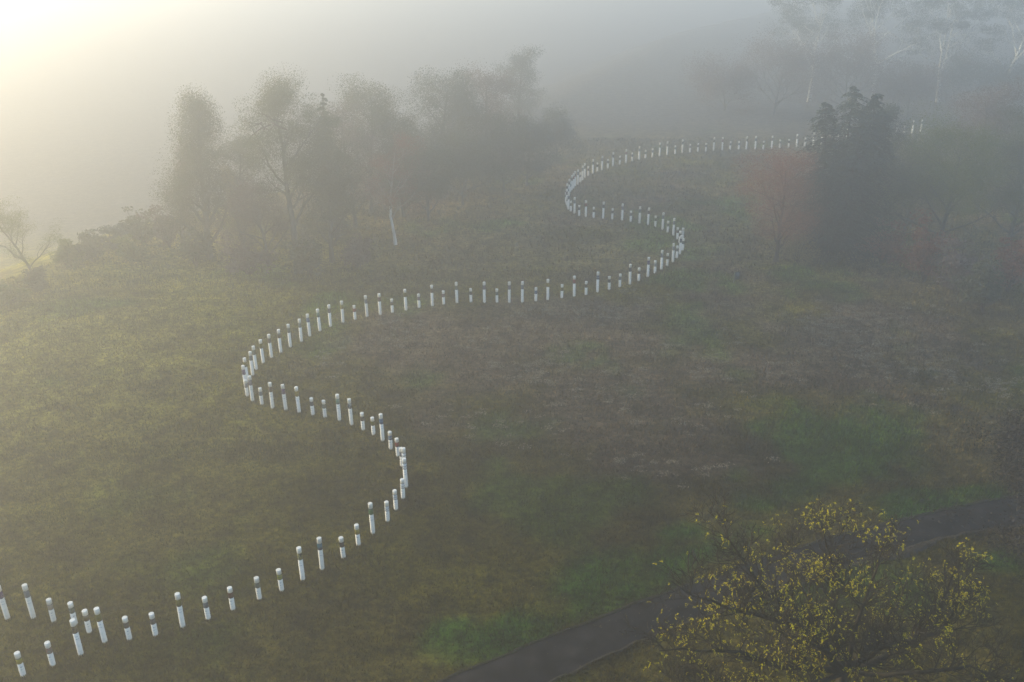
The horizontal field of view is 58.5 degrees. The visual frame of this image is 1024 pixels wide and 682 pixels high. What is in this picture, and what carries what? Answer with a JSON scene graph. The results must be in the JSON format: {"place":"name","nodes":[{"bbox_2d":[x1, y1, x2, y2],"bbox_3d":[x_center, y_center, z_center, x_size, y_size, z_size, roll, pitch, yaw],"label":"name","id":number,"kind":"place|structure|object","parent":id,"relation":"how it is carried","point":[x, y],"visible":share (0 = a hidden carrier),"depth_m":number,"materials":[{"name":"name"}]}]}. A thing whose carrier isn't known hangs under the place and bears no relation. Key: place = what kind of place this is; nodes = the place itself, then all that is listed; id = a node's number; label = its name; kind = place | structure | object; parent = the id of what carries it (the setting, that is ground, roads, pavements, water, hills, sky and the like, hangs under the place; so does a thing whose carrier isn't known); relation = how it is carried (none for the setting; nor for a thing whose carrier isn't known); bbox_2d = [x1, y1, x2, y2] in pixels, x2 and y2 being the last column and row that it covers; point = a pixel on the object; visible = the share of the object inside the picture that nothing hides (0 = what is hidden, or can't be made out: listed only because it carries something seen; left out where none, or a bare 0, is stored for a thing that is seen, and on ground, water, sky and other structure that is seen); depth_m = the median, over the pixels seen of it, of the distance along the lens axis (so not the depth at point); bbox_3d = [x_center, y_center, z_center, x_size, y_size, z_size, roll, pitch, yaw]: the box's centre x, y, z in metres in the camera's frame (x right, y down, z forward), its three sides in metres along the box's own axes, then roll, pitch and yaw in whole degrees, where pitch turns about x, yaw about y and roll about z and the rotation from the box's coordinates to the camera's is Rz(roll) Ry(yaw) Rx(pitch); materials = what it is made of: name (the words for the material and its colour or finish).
{"place":"outdoors","nodes":[
{"label":"outdoors","id":0,"kind":"place"},
{"bbox_2d":[0,0,1023,681],"bbox_3d":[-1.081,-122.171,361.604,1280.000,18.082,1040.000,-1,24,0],"label":"ground","id":1,"kind":"structure","parent":0,"point":[88,96],"depth_m":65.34,"materials":[{"name":"green plant"}]},
{"bbox_2d":[0,585,10,620],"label":"painted pole","id":2,"kind":"object","parent":1,"relation":"on","point":[5,611],"visible":1,"depth_m":39.03,"materials":[{"name":"white paint"}]},
{"bbox_2d":[14,651,26,676],"bbox_3d":[-19.426,12.843,36.169,0.220,1.352,0.220,18,30,36],"label":"painted pole","id":3,"kind":"object","parent":1,"relation":"on","point":[19,662],"visible":1,"depth_m":36.04,"materials":[{"name":"white paint"}]},
{"bbox_2d":[21,583,36,618],"bbox_3d":[-20.631,11.211,39.113,0.220,1.952,0.220,-13,26,-25],"label":"painted pole","id":4,"kind":"object","parent":1,"relation":"on","point":[26,592],"visible":1,"depth_m":38.98,"materials":[{"name":"white paint"}]},
{"bbox_2d":[0,195,61,287],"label":"leaning tree","id":5,"kind":"object","parent":1,"relation":"on","point":[8,220],"visible":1,"depth_m":74.72,"materials":[{"name":"grey plant"}]},
{"bbox_2d":[21,266,48,292],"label":"bush","id":6,"kind":"object","parent":1,"relation":"on","point":[36,282],"visible":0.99,"depth_m":75.20,"materials":[{"name":"green plant"}]},
{"bbox_2d":[44,641,55,667],"bbox_3d":[-18.496,12.612,36.669,0.220,1.352,0.220,-6,24,-12],"label":"painted pole","id":7,"kind":"object","parent":1,"relation":"on","point":[49,652],"visible":1,"depth_m":36.54,"materials":[{"name":"white paint"}]},
{"bbox_2d":[46,598,55,622],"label":"painted pole","id":8,"kind":"object","parent":1,"relation":"on","point":[51,609],"visible":1,"depth_m":38.91,"materials":[{"name":"white paint"}]},
{"bbox_2d":[48,238,85,268],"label":"bush","id":9,"kind":"object","parent":1,"relation":"on","point":[66,253],"visible":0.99,"depth_m":80.32,"materials":[{"name":"green plant"}]},
{"bbox_2d":[67,601,77,624],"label":"painted pole","id":10,"kind":"object","parent":1,"relation":"on","point":[71,609],"visible":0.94,"depth_m":38.65,"materials":[{"name":"white paint"}]},
{"bbox_2d":[69,618,83,655],"bbox_3d":[-17.631,12.088,37.090,0.220,1.952,0.220,-16,27,-31],"label":"painted pole","id":11,"kind":"object","parent":1,"relation":"on","point":[75,632],"visible":1,"depth_m":36.95,"materials":[{"name":"white paint"}]},
{"bbox_2d":[82,609,91,633],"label":"painted pole","id":12,"kind":"object","parent":1,"relation":"on","point":[85,614],"visible":1,"depth_m":38.26,"materials":[{"name":"white paint"}]},
{"bbox_2d":[72,228,104,263],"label":"bush","id":13,"kind":"object","parent":1,"relation":"on","point":[89,246],"visible":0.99,"depth_m":81.35,"materials":[{"name":"green plant"}]},
{"bbox_2d":[94,607,107,643],"bbox_3d":[-16.946,11.796,37.731,0.220,1.952,0.220,-9,25,-16],"label":"painted pole","id":14,"kind":"object","parent":1,"relation":"on","point":[98,616],"visible":1,"depth_m":37.60,"materials":[{"name":"white paint"}]},
{"bbox_2d":[89,222,134,252],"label":"bush","id":15,"kind":"object","parent":1,"relation":"on","point":[115,232],"visible":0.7,"depth_m":84.18,"materials":[{"name":"green plant"}]},
{"bbox_2d":[122,616,131,641],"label":"painted pole","id":16,"kind":"object","parent":1,"relation":"on","point":[126,627],"visible":1,"depth_m":37.85,"materials":[{"name":"white paint"}]},
{"bbox_2d":[110,233,150,264],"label":"bush","id":17,"kind":"object","parent":1,"relation":"on","point":[130,252],"visible":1,"depth_m":81.48,"materials":[{"name":"green plant"}]},
{"bbox_2d":[118,206,158,244],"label":"bush","id":18,"kind":"object","parent":1,"relation":"on","point":[135,224],"visible":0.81,"depth_m":85.52,"materials":[{"name":"green plant"}]},
{"bbox_2d":[149,612,158,637],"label":"painted pole","id":19,"kind":"object","parent":1,"relation":"on","point":[153,623],"visible":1,"depth_m":38.04,"materials":[{"name":"white paint"}]},
{"bbox_2d":[134,204,182,247],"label":"bush","id":20,"kind":"object","parent":1,"relation":"on","point":[170,237],"visible":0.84,"depth_m":84.81,"materials":[{"name":"brown plant"}]},
{"bbox_2d":[174,592,184,628],"bbox_3d":[-13.968,11.412,38.531,0.220,1.952,0.220,-14,29,-29],"label":"painted pole","id":21,"kind":"object","parent":1,"relation":"on","point":[179,609],"visible":1,"depth_m":38.38,"materials":[{"name":"white paint"}]},
{"bbox_2d":[159,143,202,243],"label":"tall tree","id":22,"kind":"object","parent":1,"relation":"on","point":[187,217],"visible":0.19,"depth_m":84.37,"materials":[{"name":"grey plant"}]},
{"bbox_2d":[138,81,251,259],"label":"tall tree","id":23,"kind":"object","parent":1,"relation":"on","point":[200,126],"visible":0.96,"depth_m":79.63,"materials":[{"name":"grey plant"}]},
{"bbox_2d":[175,227,216,265],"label":"bush","id":24,"kind":"object","parent":1,"relation":"on","point":[196,249],"visible":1,"depth_m":80.35,"materials":[{"name":"brown plant"}]},
{"bbox_2d":[202,596,210,620],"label":"painted pole","id":25,"kind":"object","parent":1,"relation":"on","point":[206,608],"visible":1,"depth_m":38.94,"materials":[{"name":"white paint"}]},
{"bbox_2d":[227,586,235,610],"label":"painted pole","id":26,"kind":"object","parent":1,"relation":"on","point":[231,597],"visible":1,"depth_m":39.50,"materials":[{"name":"white paint"}]},
{"bbox_2d":[216,159,259,247],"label":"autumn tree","id":27,"kind":"object","parent":1,"relation":"on","point":[228,184],"visible":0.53,"depth_m":81.45,"materials":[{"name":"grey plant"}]},
{"bbox_2d":[198,131,279,241],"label":"gum tree","id":28,"kind":"object","parent":1,"relation":"on","point":[234,149],"visible":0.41,"depth_m":84.70,"materials":[{"name":"grey plant"}]},
{"bbox_2d":[213,231,279,274],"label":"bush","id":29,"kind":"object","parent":1,"relation":"on","point":[244,259],"visible":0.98,"depth_m":78.01,"materials":[{"name":"green plant"}]},
{"bbox_2d":[248,375,253,401],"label":"painted pole","id":30,"kind":"object","parent":1,"relation":"on","point":[250,388],"visible":1,"depth_m":57.14,"materials":[{"name":"white paint"}]},
{"bbox_2d":[248,351,253,375],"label":"painted pole","id":31,"kind":"object","parent":1,"relation":"on","point":[251,362],"visible":1,"depth_m":60.46,"materials":[{"name":"white paint"}]},
{"bbox_2d":[198,166,307,265],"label":"gum tree","id":32,"kind":"object","parent":1,"relation":"on","point":[248,191],"visible":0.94,"depth_m":78.18,"materials":[{"name":"grey plant"}]},
{"bbox_2d":[251,345,257,370],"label":"painted pole","id":33,"kind":"object","parent":1,"relation":"on","point":[254,357],"visible":1,"depth_m":61.28,"materials":[{"name":"white paint"}]},
{"bbox_2d":[254,576,261,599],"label":"painted pole","id":34,"kind":"object","parent":1,"relation":"on","point":[257,587],"visible":1,"depth_m":40.10,"materials":[{"name":"white paint"}]},
{"bbox_2d":[259,339,264,363],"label":"painted pole","id":35,"kind":"object","parent":1,"relation":"on","point":[261,350],"visible":1,"depth_m":62.21,"materials":[{"name":"white paint"}]},
{"bbox_2d":[267,334,272,358],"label":"painted pole","id":36,"kind":"object","parent":1,"relation":"on","point":[270,345],"visible":1,"depth_m":63.05,"materials":[{"name":"white paint"}]},
{"bbox_2d":[268,382,273,408],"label":"painted pole","id":37,"kind":"object","parent":1,"relation":"on","point":[271,394],"visible":1,"depth_m":56.29,"materials":[{"name":"white paint"}]},
{"bbox_2d":[277,329,281,352],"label":"painted pole","id":38,"kind":"object","parent":1,"relation":"on","point":[279,340],"visible":1,"depth_m":63.80,"materials":[{"name":"white paint"}]},
{"bbox_2d":[276,568,283,591],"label":"painted pole","id":39,"kind":"object","parent":1,"relation":"on","point":[280,579],"visible":1,"depth_m":40.60,"materials":[{"name":"white paint"}]},
{"bbox_2d":[281,384,287,410],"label":"painted pole","id":40,"kind":"object","parent":1,"relation":"on","point":[284,396],"visible":1,"depth_m":56.03,"materials":[{"name":"white paint"}]},
{"bbox_2d":[294,386,300,413],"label":"painted pole","id":41,"kind":"object","parent":1,"relation":"on","point":[297,399],"visible":0.98,"depth_m":55.73,"materials":[{"name":"white paint"}]},
{"bbox_2d":[225,62,371,274],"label":"gum tree","id":42,"kind":"object","parent":1,"relation":"on","point":[274,101],"visible":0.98,"depth_m":75.66,"materials":[{"name":"grey plant"}]},
{"bbox_2d":[296,546,304,581],"bbox_3d":[-9.525,10.133,41.309,0.220,1.952,0.220,-5,24,-9],"label":"painted pole","id":43,"kind":"object","parent":1,"relation":"on","point":[300,563],"visible":1,"depth_m":41.17,"materials":[{"name":"white paint"}]},
{"bbox_2d":[278,235,325,279],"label":"bush","id":44,"kind":"object","parent":1,"relation":"on","point":[304,251],"visible":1,"depth_m":77.11,"materials":[{"name":"brown plant"}]},
{"bbox_2d":[317,536,324,570],"bbox_3d":[-8.773,9.829,41.973,0.220,1.952,0.220,-10,26,-20],"label":"painted pole","id":45,"kind":"object","parent":1,"relation":"on","point":[320,551],"visible":1,"depth_m":41.83,"materials":[{"name":"white paint"}]},
{"bbox_2d":[306,93,355,237],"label":"spruce tree","id":46,"kind":"object","parent":1,"relation":"on","point":[345,226],"visible":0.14,"depth_m":86.75,"materials":[{"name":"green plant"}]},
{"bbox_2d":[335,394,340,420],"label":"painted pole","id":47,"kind":"object","parent":1,"relation":"on","point":[338,407],"visible":1,"depth_m":54.78,"materials":[{"name":"white paint"}]},
{"bbox_2d":[291,123,390,262],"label":"gum tree","id":48,"kind":"object","parent":1,"relation":"on","point":[331,213],"visible":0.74,"depth_m":79.93,"materials":[{"name":"grey plant"}]},
{"bbox_2d":[339,536,345,558],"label":"painted pole","id":49,"kind":"object","parent":1,"relation":"on","point":[342,547],"visible":1,"depth_m":42.72,"materials":[{"name":"white paint"}]},
{"bbox_2d":[347,398,353,425],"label":"painted pole","id":50,"kind":"object","parent":1,"relation":"on","point":[350,411],"visible":1,"depth_m":54.23,"materials":[{"name":"white paint"}]},
{"bbox_2d":[336,233,373,267],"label":"bush","id":51,"kind":"object","parent":1,"relation":"on","point":[357,252],"visible":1,"depth_m":79.56,"materials":[{"name":"brown plant"}]},
{"bbox_2d":[302,96,409,227],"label":"gum tree","id":52,"kind":"object","parent":1,"relation":"on","point":[354,142],"visible":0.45,"depth_m":89.05,"materials":[{"name":"grey plant"}]},
{"bbox_2d":[354,523,360,546],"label":"painted pole","id":53,"kind":"object","parent":1,"relation":"on","point":[357,533],"visible":0.99,"depth_m":43.61,"materials":[{"name":"white paint"}]},
{"bbox_2d":[368,502,374,534],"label":"painted pole","id":54,"kind":"object","parent":1,"relation":"on","point":[371,516],"visible":1,"depth_m":44.34,"materials":[{"name":"white paint"}]},
{"bbox_2d":[326,73,428,212],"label":"fogged tree","id":55,"kind":"object","parent":1,"relation":"on","point":[365,99],"visible":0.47,"depth_m":92.33,"materials":[{"name":"grey plant"}]},
{"bbox_2d":[379,413,384,441],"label":"painted pole","id":56,"kind":"object","parent":1,"relation":"on","point":[381,426],"visible":1,"depth_m":52.49,"materials":[{"name":"white paint"}]},
{"bbox_2d":[384,500,389,522],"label":"painted pole","id":57,"kind":"object","parent":1,"relation":"on","point":[386,506],"visible":1,"depth_m":45.38,"materials":[{"name":"white paint"}]},
{"bbox_2d":[351,130,437,244],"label":"white gum tree","id":58,"kind":"object","parent":1,"relation":"on","point":[391,198],"visible":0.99,"depth_m":83.90,"materials":[{"name":"green plant"}]},
{"bbox_2d":[392,489,397,510],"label":"painted pole","id":59,"kind":"object","parent":1,"relation":"on","point":[395,501],"visible":1,"depth_m":46.30,"materials":[{"name":"white paint"}]},
{"bbox_2d":[356,103,447,216],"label":"fogged tree","id":60,"kind":"object","parent":1,"relation":"on","point":[386,117],"visible":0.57,"depth_m":91.80,"materials":[{"name":"grey plant"}]},
{"bbox_2d":[400,478,404,498],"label":"painted pole","id":61,"kind":"object","parent":1,"relation":"on","point":[402,485],"visible":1,"depth_m":47.21,"materials":[{"name":"white paint"}]},
{"bbox_2d":[402,457,407,488],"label":"painted pole","id":62,"kind":"object","parent":1,"relation":"on","point":[404,466],"visible":0.97,"depth_m":48.04,"materials":[{"name":"white paint"}]},
{"bbox_2d":[382,137,475,220],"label":"fogged tree","id":63,"kind":"object","parent":1,"relation":"on","point":[437,181],"visible":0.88,"depth_m":90.14,"materials":[{"name":"grey plant"}]},
{"bbox_2d":[396,65,482,196],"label":"fogged tree","id":64,"kind":"object","parent":1,"relation":"on","point":[432,100],"visible":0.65,"depth_m":97.65,"materials":[{"name":"grey plant"}]},
{"bbox_2d":[418,111,514,204],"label":"fogged tree","id":65,"kind":"object","parent":1,"relation":"on","point":[458,142],"visible":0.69,"depth_m":96.58,"materials":[{"name":"grey plant"}]},
{"bbox_2d":[426,76,521,190],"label":"fogged tree","id":66,"kind":"object","parent":1,"relation":"on","point":[475,109],"visible":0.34,"depth_m":99.74,"materials":[{"name":"grey plant"}]},
{"bbox_2d":[422,59,528,181],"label":"fogged tree","id":67,"kind":"object","parent":1,"relation":"on","point":[495,95],"visible":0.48,"depth_m":103.43,"materials":[{"name":"grey plant"}]},
{"bbox_2d":[469,107,549,192],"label":"fogged tree","id":68,"kind":"object","parent":1,"relation":"on","point":[516,139],"visible":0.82,"depth_m":100.53,"materials":[{"name":"grey plant"}]},
{"bbox_2d":[490,44,547,129],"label":"fogged tree","id":69,"kind":"object","parent":1,"relation":"on","point":[522,62],"visible":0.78,"depth_m":128.75,"materials":[{"name":"grey plant"}]},
{"bbox_2d":[491,111,569,185],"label":"fogged tree","id":70,"kind":"object","parent":1,"relation":"on","point":[540,130],"visible":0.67,"depth_m":103.51,"materials":[{"name":"grey plant"}]},
{"bbox_2d":[538,102,602,164],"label":"fogged tree","id":71,"kind":"object","parent":1,"relation":"on","point":[563,130],"visible":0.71,"depth_m":114.11,"materials":[{"name":"grey plant"}]},
{"bbox_2d":[679,48,777,116],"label":"fogged tree","id":72,"kind":"object","parent":1,"relation":"on","point":[722,82],"visible":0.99,"depth_m":146.23,"materials":[{"name":"grey plant"}]},
{"bbox_2d":[437,493,1023,681],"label":"grass verge","id":73,"kind":"object","parent":1,"relation":"on","point":[657,595],"depth_m":40.72,"materials":[{"name":"green plant"}]},
{"bbox_2d":[713,143,832,262],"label":"red tree","id":74,"kind":"object","parent":1,"relation":"on","point":[789,217],"visible":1,"depth_m":77.87,"materials":[{"name":"brown plant"}]},
{"bbox_2d":[719,19,846,114],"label":"fogged tree","id":75,"kind":"object","parent":1,"relation":"on","point":[786,61],"visible":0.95,"depth_m":141.73,"materials":[{"name":"grey plant"}]},
{"bbox_2d":[548,524,1023,681],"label":"gravel verge","id":76,"kind":"structure","parent":1,"relation":"on","point":[919,549],"depth_m":42.71,"materials":[{"name":"grey gravel"}]},
{"bbox_2d":[766,0,866,101],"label":"fogged tree","id":77,"kind":"object","parent":1,"relation":"on","point":[820,22],"visible":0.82,"depth_m":151.92,"materials":[{"name":"grey plant"}]},
{"bbox_2d":[619,490,1022,681],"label":"yellow leaf tree","id":78,"kind":"object","parent":1,"relation":"on","point":[840,669],"visible":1,"depth_m":30.47,"materials":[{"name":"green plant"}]},
{"bbox_2d":[761,86,910,271],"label":"cedar tree","id":79,"kind":"object","parent":1,"relation":"on","point":[843,225],"visible":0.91,"depth_m":79.31,"materials":[{"name":"green plant"}]},
{"bbox_2d":[785,18,909,115],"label":"fogged tree","id":80,"kind":"object","parent":1,"relation":"on","point":[855,71],"visible":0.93,"depth_m":139.44,"materials":[{"name":"grey plant"}]},
{"bbox_2d":[855,99,914,216],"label":"dark tree","id":81,"kind":"object","parent":1,"relation":"on","point":[892,113],"visible":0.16,"depth_m":84.68,"materials":[{"name":"green plant"}]},
{"bbox_2d":[865,147,945,238],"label":"green tree","id":82,"kind":"object","parent":1,"relation":"on","point":[899,172],"visible":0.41,"depth_m":81.73,"materials":[{"name":"green plant"}]},
{"bbox_2d":[825,0,991,98],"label":"fogged tree","id":83,"kind":"object","parent":1,"relation":"on","point":[872,12],"visible":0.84,"depth_m":146.52,"materials":[{"name":"grey plant"}]},
{"bbox_2d":[857,42,984,119],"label":"fogged tree","id":84,"kind":"object","parent":1,"relation":"on","point":[915,82],"visible":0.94,"depth_m":139.62,"materials":[{"name":"grey plant"}]},
{"bbox_2d":[892,208,956,282],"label":"bush","id":85,"kind":"object","parent":1,"relation":"on","point":[923,250],"visible":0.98,"depth_m":74.73,"materials":[{"name":"green plant"}]},
{"bbox_2d":[877,131,976,235],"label":"green tree","id":86,"kind":"object","parent":1,"relation":"on","point":[927,191],"visible":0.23,"depth_m":85.27,"materials":[{"name":"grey plant"}]},
{"bbox_2d":[846,97,1023,257],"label":"green tree","id":87,"kind":"object","parent":1,"relation":"on","point":[955,184],"visible":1,"depth_m":77.33,"materials":[{"name":"grey plant"}]},
{"bbox_2d":[847,0,1023,101],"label":"fogged tree","id":88,"kind":"object","parent":1,"relation":"on","point":[964,27],"visible":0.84,"depth_m":149.91,"materials":[{"name":"grey plant"}]},
{"bbox_2d":[899,25,1023,116],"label":"fogged tree","id":89,"kind":"object","parent":1,"relation":"on","point":[991,74],"visible":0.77,"depth_m":140.32,"materials":[{"name":"grey plant"}]},
{"bbox_2d":[927,235,996,294],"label":"bush","id":90,"kind":"object","parent":1,"relation":"on","point":[958,266],"visible":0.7,"depth_m":72.18,"materials":[{"name":"green plant"}]},
{"bbox_2d":[912,398,1023,566],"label":"withered tree","id":91,"kind":"object","parent":1,"relation":"on","point":[1017,481],"visible":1,"depth_m":40.42,"materials":[{"name":"brown plant"}]},
{"bbox_2d":[919,74,1023,208],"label":"green tree","id":92,"kind":"object","parent":1,"relation":"on","point":[988,101],"visible":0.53,"depth_m":91.77,"materials":[{"name":"grey plant"}]},
{"bbox_2d":[946,255,1009,312],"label":"bush","id":93,"kind":"object","parent":1,"relation":"on","point":[983,290],"visible":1,"depth_m":69.20,"materials":[{"name":"green plant"}]},
{"bbox_2d":[946,128,1023,248],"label":"green tree","id":94,"kind":"object","parent":1,"relation":"on","point":[1019,146],"visible":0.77,"depth_m":81.21,"materials":[{"name":"grey plant"}]},
{"bbox_2d":[948,0,1023,99],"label":"fogged tree","id":95,"kind":"object","parent":1,"relation":"on","point":[1008,11],"visible":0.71,"depth_m":151.92,"materials":[{"name":"grey plant"}]},
{"bbox_2d":[961,91,1023,216],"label":"green tree","id":96,"kind":"object","parent":1,"relation":"on","point":[1019,113],"visible":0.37,"depth_m":89.65,"materials":[{"name":"grey plant"}]},
{"bbox_2d":[976,34,1023,119],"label":"fogged tree","id":97,"kind":"object","parent":1,"relation":"on","point":[1019,73],"visible":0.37,"depth_m":141.50,"materials":[{"name":"grey plant"}]},
{"bbox_2d":[988,236,1023,292],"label":"bush","id":98,"kind":"object","parent":1,"relation":"on","point":[1015,268],"visible":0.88,"depth_m":72.58,"materials":[{"name":"brown plant"}]},
{"bbox_2d":[271,272,1023,489],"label":"dry tussock grass","id":99,"kind":"structure","parent":0,"point":[707,369],"depth_m":61.61,"materials":[{"name":"brown plant"}]},
{"bbox_2d":[368,455,1021,681],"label":"fallen leaves","id":100,"kind":"object","parent":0,"point":[737,591],"visible":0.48,"depth_m":39.64,"materials":[{"name":"plant"}]},
{"bbox_2d":[442,496,1023,681],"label":"path","id":101,"kind":"structure","parent":0,"point":[547,659],"depth_m":39.34,"materials":[{"name":"grey asphalt"}]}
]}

